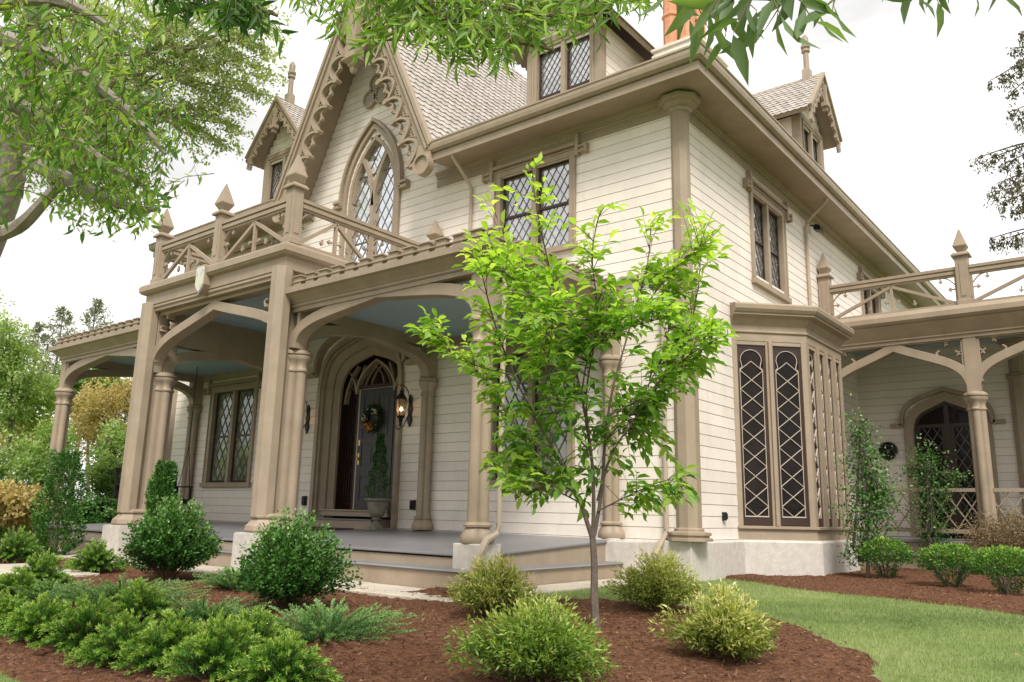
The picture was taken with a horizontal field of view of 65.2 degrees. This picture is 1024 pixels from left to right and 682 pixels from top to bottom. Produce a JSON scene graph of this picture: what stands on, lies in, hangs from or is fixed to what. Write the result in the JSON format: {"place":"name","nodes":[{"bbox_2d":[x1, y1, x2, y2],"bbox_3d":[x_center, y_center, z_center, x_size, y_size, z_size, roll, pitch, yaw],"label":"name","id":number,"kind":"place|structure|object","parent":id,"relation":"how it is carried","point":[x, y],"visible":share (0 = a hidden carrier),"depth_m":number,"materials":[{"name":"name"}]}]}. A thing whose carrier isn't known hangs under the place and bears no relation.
{"place":"outdoors","nodes":[
{"label":"outdoors","id":0,"kind":"place"},
{"bbox_2d":[280,0,663,87],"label":"overhanging branch","id":1,"kind":"object","parent":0,"point":[482,31],"visible":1,"depth_m":3.46,"materials":[{"name":"green plant"}]},
{"bbox_2d":[0,503,1023,681],"bbox_3d":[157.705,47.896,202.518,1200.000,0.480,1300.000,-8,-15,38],"label":"lawn","id":2,"kind":"structure","parent":0,"point":[912,663],"depth_m":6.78,"materials":[{"name":"plant"}]},
{"bbox_2d":[0,290,32,479],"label":"garden tree","id":3,"kind":"object","parent":2,"relation":"on","point":[12,327],"visible":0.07,"depth_m":29.15,"materials":[{"name":"green plant"}]},
{"bbox_2d":[0,588,36,634],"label":"yew shrub","id":4,"kind":"object","parent":2,"relation":"on","point":[8,604],"visible":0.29,"depth_m":6.98,"materials":[{"name":"green plant"}]},
{"bbox_2d":[0,478,52,545],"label":"garden shrub","id":5,"kind":"object","parent":2,"relation":"on","point":[15,503],"visible":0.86,"depth_m":15.71,"materials":[{"name":"yellow plant"}]},
{"bbox_2d":[0,321,60,474],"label":"conifer","id":6,"kind":"object","parent":2,"relation":"on","point":[38,327],"visible":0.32,"depth_m":50.53,"materials":[{"name":"green plant"}]},
{"bbox_2d":[0,305,73,525],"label":"garden tree","id":7,"kind":"object","parent":2,"relation":"on","point":[34,394],"visible":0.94,"depth_m":22.05,"materials":[{"name":"green plant"}]},
{"bbox_2d":[0,414,75,455],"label":"garden shrub","id":8,"kind":"object","parent":2,"relation":"on","point":[4,441],"visible":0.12,"depth_m":26.57,"materials":[{"name":"green plant"}]},
{"bbox_2d":[0,590,77,646],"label":"yew shrub","id":9,"kind":"object","parent":2,"relation":"on","point":[24,623],"visible":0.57,"depth_m":6.46,"materials":[{"name":"green plant"}]},
{"bbox_2d":[0,406,85,544],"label":"garden shrub","id":10,"kind":"object","parent":2,"relation":"on","point":[29,465],"visible":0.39,"depth_m":18.58,"materials":[{"name":"green plant"}]},
{"bbox_2d":[0,563,99,576],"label":"stone step","id":11,"kind":"object","parent":2,"relation":"on","point":[4,568],"visible":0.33,"depth_m":11.31,"materials":[{"name":"beige stone"}]},
{"bbox_2d":[28,305,81,455],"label":"conifer","id":12,"kind":"object","parent":2,"relation":"on","point":[62,310],"visible":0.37,"depth_m":53.05,"materials":[{"name":"green plant"}]},
{"bbox_2d":[0,578,131,606],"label":"juniper","id":13,"kind":"object","parent":2,"relation":"on","point":[27,593],"visible":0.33,"depth_m":8.43,"materials":[{"name":"green plant"}]},
{"bbox_2d":[32,297,113,510],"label":"conifer","id":14,"kind":"object","parent":2,"relation":"on","point":[95,309],"visible":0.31,"depth_m":49.39,"materials":[{"name":"green plant"}]},
{"bbox_2d":[44,358,130,495],"bbox_3d":[-18.777,4.222,34.844,3.774,7.356,4.555,10,-15,-34],"label":"garden tree","id":15,"kind":"object","parent":2,"relation":"on","point":[78,385],"visible":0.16,"depth_m":34.26,"materials":[{"name":"yellow plant"}]},
{"bbox_2d":[65,492,117,523],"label":"garden shrub","id":16,"kind":"object","parent":2,"relation":"on","point":[101,511],"visible":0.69,"depth_m":18.86,"materials":[{"name":"green plant"}]},
{"bbox_2d":[68,377,132,478],"bbox_3d":[-13.475,3.596,26.730,3.962,5.419,3.392,-8,-15,38],"label":"garden tree","id":17,"kind":"object","parent":2,"relation":"on","point":[86,419],"visible":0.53,"depth_m":26.45,"materials":[{"name":"yellow plant"}]},
{"bbox_2d":[75,415,125,504],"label":"garden shrub","id":18,"kind":"object","parent":2,"relation":"on","point":[102,473],"visible":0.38,"depth_m":20.48,"materials":[{"name":"green plant"}]},
{"bbox_2d":[0,0,226,256],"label":"broadleaf tree","id":19,"kind":"object","parent":2,"relation":"on","point":[22,95],"visible":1,"depth_m":4.61,"materials":[{"name":"green plant"}]},
{"bbox_2d":[148,0,297,58],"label":"overhanging branch","id":20,"kind":"object","parent":19,"relation":"attached to","point":[241,12],"visible":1,"depth_m":3.32,"materials":[{"name":"green plant"}]},
{"bbox_2d":[25,572,212,604],"bbox_3d":[-4.172,2.683,8.668,1.867,0.377,1.653,3,-12,-7],"label":"juniper","id":21,"kind":"object","parent":2,"relation":"on","point":[94,595],"visible":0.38,"depth_m":8.41,"materials":[{"name":"green plant"}]},
{"bbox_2d":[0,0,293,232],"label":"broadleaf tree","id":22,"kind":"object","parent":2,"relation":"on","point":[186,54],"visible":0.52,"depth_m":20.91,"materials":[{"name":"green plant"}]},
{"bbox_2d":[137,459,178,527],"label":"columnar shrub","id":23,"kind":"object","parent":2,"relation":"on","point":[160,488],"visible":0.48,"depth_m":13.76,"materials":[{"name":"green plant"}]},
{"bbox_2d":[1,544,456,601],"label":"paving","id":24,"kind":"structure","parent":2,"relation":"on","point":[390,591],"depth_m":9.61,"materials":[{"name":"beige stone"}]},
{"bbox_2d":[225,606,306,652],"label":"yew shrub","id":25,"kind":"object","parent":2,"relation":"on","point":[259,621],"visible":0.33,"depth_m":5.96,"materials":[{"name":"green plant"}]},
{"bbox_2d":[234,506,362,609],"bbox_3d":[-2.185,2.222,8.165,1.220,1.073,1.265,8,-14,-28],"label":"holly shrub","id":26,"kind":"object","parent":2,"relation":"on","point":[284,569],"visible":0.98,"depth_m":7.96,"materials":[{"name":"green plant"}]},
{"bbox_2d":[235,595,423,643],"bbox_3d":[-1.554,2.304,6.624,1.565,0.369,1.591,-8,-15,38],"label":"juniper","id":27,"kind":"object","parent":2,"relation":"on","point":[351,627],"visible":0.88,"depth_m":6.54,"materials":[{"name":"green plant"}]},
{"bbox_2d":[0,557,1023,681],"bbox_3d":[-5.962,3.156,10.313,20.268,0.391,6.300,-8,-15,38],"label":"mulch bed","id":28,"kind":"object","parent":2,"relation":"on","point":[782,655],"visible":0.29,"depth_m":5.91,"materials":[{"name":"brown wood"}]},
{"bbox_2d":[0,525,49,563],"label":"yew shrub","id":29,"kind":"object","parent":28,"relation":"on","point":[22,548],"visible":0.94,"depth_m":12.95,"materials":[{"name":"green plant"}]},
{"bbox_2d":[0,567,49,602],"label":"yew shrub","id":30,"kind":"object","parent":28,"relation":"on","point":[25,581],"visible":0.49,"depth_m":8.59,"materials":[{"name":"green plant"}]},
{"bbox_2d":[10,547,76,589],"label":"yew shrub","id":31,"kind":"object","parent":28,"relation":"on","point":[46,569],"visible":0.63,"depth_m":9.76,"materials":[{"name":"green plant"}]},
{"bbox_2d":[29,448,88,556],"bbox_3d":[-8.215,2.941,14.587,1.021,1.992,1.040,-8,-15,38],"label":"columnar shrub","id":32,"kind":"object","parent":28,"relation":"on","point":[55,474],"visible":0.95,"depth_m":14.49,"materials":[{"name":"green plant"}]},
{"bbox_2d":[25,590,135,654],"bbox_3d":[-3.333,2.213,6.314,0.791,0.476,0.836,-8,-15,38],"label":"yew shrub","id":33,"kind":"object","parent":28,"relation":"on","point":[81,623],"visible":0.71,"depth_m":6.17,"materials":[{"name":"green plant"}]},
{"bbox_2d":[64,537,130,572],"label":"yew shrub","id":34,"kind":"object","parent":28,"relation":"on","point":[93,559],"visible":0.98,"depth_m":11.43,"materials":[{"name":"green plant"}]},
{"bbox_2d":[62,608,163,667],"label":"yew shrub","id":35,"kind":"object","parent":28,"relation":"on","point":[105,648],"visible":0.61,"depth_m":5.73,"materials":[{"name":"green plant"}]},
{"bbox_2d":[102,578,180,629],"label":"yew shrub","id":36,"kind":"object","parent":28,"relation":"on","point":[145,601],"visible":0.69,"depth_m":7.11,"materials":[{"name":"green plant"}]},
{"bbox_2d":[108,607,204,675],"bbox_3d":[-2.374,2.097,5.619,0.820,0.450,0.832,-8,-15,38],"label":"yew shrub","id":37,"kind":"object","parent":28,"relation":"on","point":[175,631],"visible":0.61,"depth_m":5.52,"materials":[{"name":"green plant"}]},
{"bbox_2d":[115,493,224,580],"bbox_3d":[-4.516,2.648,10.811,1.294,1.178,1.294,4,-12,-11],"label":"holly shrub","id":38,"kind":"object","parent":28,"relation":"on","point":[168,543],"visible":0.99,"depth_m":10.58,"materials":[{"name":"green plant"}]},
{"bbox_2d":[135,593,271,625],"bbox_3d":[-2.845,2.479,7.394,1.280,0.312,1.252,-8,-15,38],"label":"juniper","id":39,"kind":"object","parent":28,"relation":"on","point":[196,611],"visible":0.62,"depth_m":7.35,"materials":[{"name":"green plant"}]},
{"bbox_2d":[152,607,265,681],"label":"yew shrub","id":40,"kind":"object","parent":28,"relation":"on","point":[216,648],"visible":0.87,"depth_m":5.17,"materials":[{"name":"green plant"}]},
{"bbox_2d":[193,565,252,590],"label":"juniper","id":41,"kind":"object","parent":28,"relation":"on","point":[221,581],"visible":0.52,"depth_m":9.53,"materials":[{"name":"green plant"}]},
{"bbox_2d":[214,628,343,681],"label":"yew shrub","id":42,"kind":"object","parent":28,"relation":"on","point":[280,660],"visible":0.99,"depth_m":4.99,"materials":[{"name":"green plant"}]},
{"bbox_2d":[444,550,542,616],"bbox_3d":[-0.125,2.332,7.680,0.941,0.651,0.902,-1,-12,9],"label":"golden shrub","id":43,"kind":"object","parent":28,"relation":"on","point":[493,584],"visible":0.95,"depth_m":7.47,"materials":[{"name":"yellow plant"}]},
{"bbox_2d":[440,589,620,681],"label":"golden shrub","id":44,"kind":"object","parent":28,"relation":"on","point":[540,641],"visible":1,"depth_m":5.00,"materials":[{"name":"green plant"}]},
{"bbox_2d":[403,151,739,627],"bbox_3d":[0.618,0.413,7.312,2.955,4.313,2.674,0,-12,5],"label":"young tree","id":45,"kind":"object","parent":28,"relation":"on","point":[646,413],"visible":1,"depth_m":7.26,"materials":[{"name":"green plant"}]},
{"bbox_2d":[600,545,707,611],"bbox_3d":[1.474,2.343,7.886,1.019,0.667,0.965,-8,-15,38],"label":"golden shrub","id":46,"kind":"object","parent":28,"relation":"on","point":[654,584],"visible":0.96,"depth_m":7.74,"materials":[{"name":"green plant"}]},
{"bbox_2d":[647,577,782,662],"bbox_3d":[1.571,2.019,5.799,0.888,0.592,0.939,8,-14,-30],"label":"golden shrub","id":47,"kind":"object","parent":28,"relation":"on","point":[727,626],"visible":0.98,"depth_m":5.67,"materials":[{"name":"green plant"}]},
{"bbox_2d":[29,0,1023,588],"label":"house","id":48,"kind":"structure","parent":2,"relation":"on","point":[319,274],"depth_m":15.01,"materials":[{"name":"beige paint"}]},
{"bbox_2d":[113,366,197,503],"bbox_3d":[-8.062,2.062,18.312,0.750,3.220,1.510,-8,-15,38],"label":"porch swing","id":49,"kind":"object","parent":48,"relation":"hanging from","point":[116,488],"visible":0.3,"depth_m":18.38,"materials":[{"name":"black metal"}]},
{"bbox_2d":[199,372,262,486],"bbox_3d":[-6.824,2.188,19.493,2.540,2.700,0.255,-8,-15,38],"label":"window","id":50,"kind":"structure","parent":48,"relation":"in","point":[230,435],"depth_m":19.56,"materials":[{"name":"beige paint"}]},
{"bbox_2d":[228,235,279,258],"bbox_3d":[-6.625,-1.510,20.186,2.400,2.110,0.255,-8,-15,38],"label":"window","id":51,"kind":"structure","parent":48,"relation":"in","point":[272,241],"depth_m":20.10,"materials":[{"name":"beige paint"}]},
{"bbox_2d":[301,496,306,504],"bbox_3d":[-4.475,3.436,17.233,0.120,0.200,0.070,-8,-15,38],"label":"electrical outlet","id":52,"kind":"object","parent":48,"relation":"attached to","point":[304,500],"visible":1,"depth_m":17.20,"materials":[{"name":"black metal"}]},
{"bbox_2d":[304,402,309,433],"bbox_3d":[-4.620,1.657,17.540,0.240,0.901,0.391,-8,-15,38],"label":"wall lantern","id":53,"kind":"object","parent":48,"relation":"attached to","point":[306,425],"depth_m":17.65,"materials":[{"name":"black metal"}]},
{"bbox_2d":[307,527,353,530],"bbox_3d":[-4.059,3.684,15.765,1.970,0.048,0.750,-8,-15,38],"label":"door mat","id":54,"kind":"object","parent":48,"relation":"on","point":[319,528],"depth_m":15.43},
{"bbox_2d":[332,117,409,262],"bbox_3d":[-3.092,-2.989,17.642,2.380,4.134,0.280,-8,-15,38],"label":"lancet window","id":55,"kind":"structure","parent":48,"relation":"in","point":[374,199],"depth_m":17.82,"materials":[{"name":"beige paint"}]},
{"bbox_2d":[360,401,383,433],"bbox_3d":[-2.965,1.632,17.002,0.737,0.706,0.187,-8,-15,38],"label":"wreath","id":56,"kind":"object","parent":48,"relation":"attached to","point":[376,410],"visible":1,"depth_m":16.96,"materials":[{"name":"green plant"}]},
{"bbox_2d":[364,498,390,530],"bbox_3d":[-2.550,3.267,15.100,0.510,0.590,0.510,-8,-15,38],"label":"urn","id":57,"kind":"object","parent":48,"relation":"on","point":[377,507],"visible":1,"depth_m":14.97,"materials":[{"name":"stone"}]},
{"bbox_2d":[364,433,391,497],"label":"topiary","id":58,"kind":"object","parent":57,"relation":"on","point":[380,442],"visible":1,"depth_m":15.25,"materials":[{"name":"green plant"}]},
{"bbox_2d":[395,384,412,429],"bbox_3d":[-2.112,1.295,15.586,0.240,0.901,0.391,-8,-15,38],"label":"wall lantern","id":59,"kind":"object","parent":48,"relation":"attached to","point":[401,401],"depth_m":15.51,"materials":[{"name":"black metal"}]},
{"bbox_2d":[409,500,415,509],"bbox_3d":[-1.889,3.112,15.208,0.120,0.180,0.070,-8,-15,38],"label":"electrical outlet","id":60,"kind":"object","parent":48,"relation":"attached to","point":[412,505],"visible":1,"depth_m":15.18,"materials":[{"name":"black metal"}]},
{"bbox_2d":[482,133,588,253],"bbox_3d":[0.414,-2.524,14.703,2.400,2.110,0.255,-8,-15,38],"label":"window","id":61,"kind":"structure","parent":48,"relation":"in","point":[562,174],"depth_m":14.65,"materials":[{"name":"beige paint"}]},
{"bbox_2d":[490,324,588,486],"bbox_3d":[0.324,1.158,13.924,2.420,2.700,0.255,-8,-15,38],"label":"window","id":62,"kind":"structure","parent":48,"relation":"in","point":[564,449],"depth_m":13.95,"materials":[{"name":"grey glass"}]},
{"bbox_2d":[722,512,727,520],"bbox_3d":[3.370,2.772,12.663,0.070,0.130,0.090,-8,-15,38],"label":"electrical outlet","id":63,"kind":"object","parent":48,"relation":"attached to","point":[725,516],"visible":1,"depth_m":12.63,"materials":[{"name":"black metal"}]},
{"bbox_2d":[742,170,792,303],"bbox_3d":[5.018,-1.977,15.735,0.255,2.190,2.350,-8,-15,38],"label":"window","id":64,"kind":"structure","parent":48,"relation":"in","point":[769,260],"depth_m":15.76,"materials":[{"name":"beige paint"}]},
{"bbox_2d":[730,302,853,540],"bbox_3d":[5.382,1.501,14.625,1.296,4.120,4.237,-8,-15,38],"label":"bay window","id":65,"kind":"structure","parent":48,"relation":"in","point":[787,377],"depth_m":13.70,"materials":[{"name":"beige paint"}]},
{"bbox_2d":[810,224,823,231],"bbox_3d":[6.758,-2.519,17.817,0.278,0.213,0.220,-8,-15,38],"label":"flood light","id":66,"kind":"object","parent":48,"relation":"attached to","point":[817,227],"visible":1,"depth_m":17.73,"materials":[{"name":"black metal"}]},
{"bbox_2d":[856,266,884,314],"bbox_3d":[9.558,-0.684,21.323,0.255,2.190,2.320,-8,-15,38],"label":"window","id":67,"kind":"structure","parent":48,"relation":"in","point":[875,303],"depth_m":21.39,"materials":[{"name":"beige paint"}]},
{"bbox_2d":[878,442,897,459],"bbox_3d":[8.810,2.571,18.756,0.426,0.427,0.170,-8,-15,38],"label":"veranda wreath","id":68,"kind":"object","parent":48,"relation":"attached to","point":[882,449],"visible":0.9,"depth_m":18.70,"materials":[{"name":"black plant"}]},
{"bbox_2d":[890,387,1005,538],"bbox_3d":[9.847,2.705,18.000,2.320,3.368,0.260,-8,-15,38],"label":"wing doorway","id":69,"kind":"structure","parent":48,"relation":"in","point":[942,419],"depth_m":18.15,"materials":[{"name":"beige paint"}]},
{"bbox_2d":[523,577,626,594],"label":"paving","id":70,"kind":"structure","parent":2,"relation":"on","point":[560,587],"depth_m":10.16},
{"bbox_2d":[828,393,913,576],"bbox_3d":[5.750,2.330,12.919,1.289,3.028,1.224,-8,-15,38],"label":"slender tree","id":71,"kind":"object","parent":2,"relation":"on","point":[879,495],"visible":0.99,"depth_m":12.87,"materials":[{"name":"green plant"}]},
{"bbox_2d":[725,567,1023,615],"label":"mulch bed","id":72,"kind":"object","parent":2,"relation":"on","point":[836,585],"visible":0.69,"depth_m":11.02,"materials":[{"name":"brown wood"}]},
{"bbox_2d":[855,535,914,577],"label":"clipped shrub","id":73,"kind":"object","parent":72,"relation":"on","point":[893,543],"visible":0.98,"depth_m":12.46,"materials":[{"name":"green plant"}]},
{"bbox_2d":[894,433,979,553],"bbox_3d":[8.117,3.067,15.302,1.456,2.602,1.309,-8,-15,38],"label":"slender tree","id":74,"kind":"object","parent":72,"relation":"on","point":[927,474],"visible":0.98,"depth_m":15.36,"materials":[{"name":"green plant"}]},
{"bbox_2d":[913,542,978,586],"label":"clipped shrub","id":75,"kind":"object","parent":72,"relation":"on","point":[929,561],"visible":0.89,"depth_m":11.17,"materials":[{"name":"green plant"}]},
{"bbox_2d":[951,503,1023,575],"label":"maple shrub","id":76,"kind":"object","parent":72,"relation":"on","point":[1002,539],"visible":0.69,"depth_m":13.90,"materials":[{"name":"brown plant"}]},
{"bbox_2d":[965,544,1023,594],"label":"clipped shrub","id":77,"kind":"object","parent":72,"relation":"on","point":[1010,566],"visible":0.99,"depth_m":10.27,"materials":[{"name":"green plant"}]},
{"bbox_2d":[969,30,1023,256],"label":"conifer","id":78,"kind":"object","parent":2,"relation":"on","point":[1003,81],"visible":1,"depth_m":12.44,"materials":[{"name":"green plant"}]},
{"bbox_2d":[0,0,1023,501],"label":"sky","id":79,"kind":"structure","parent":0,"point":[913,106],"materials":[{"name":"white"}]},
{"bbox_2d":[637,0,856,86],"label":"overhanging branch","id":80,"kind":"object","parent":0,"point":[722,13],"visible":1,"depth_m":1.83,"materials":[{"name":"green plant"}]},
{"bbox_2d":[882,0,1021,36],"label":"overhanging branch","id":81,"kind":"object","parent":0,"point":[905,5],"visible":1,"depth_m":2.05,"materials":[{"name":"green plant"}]}
]}

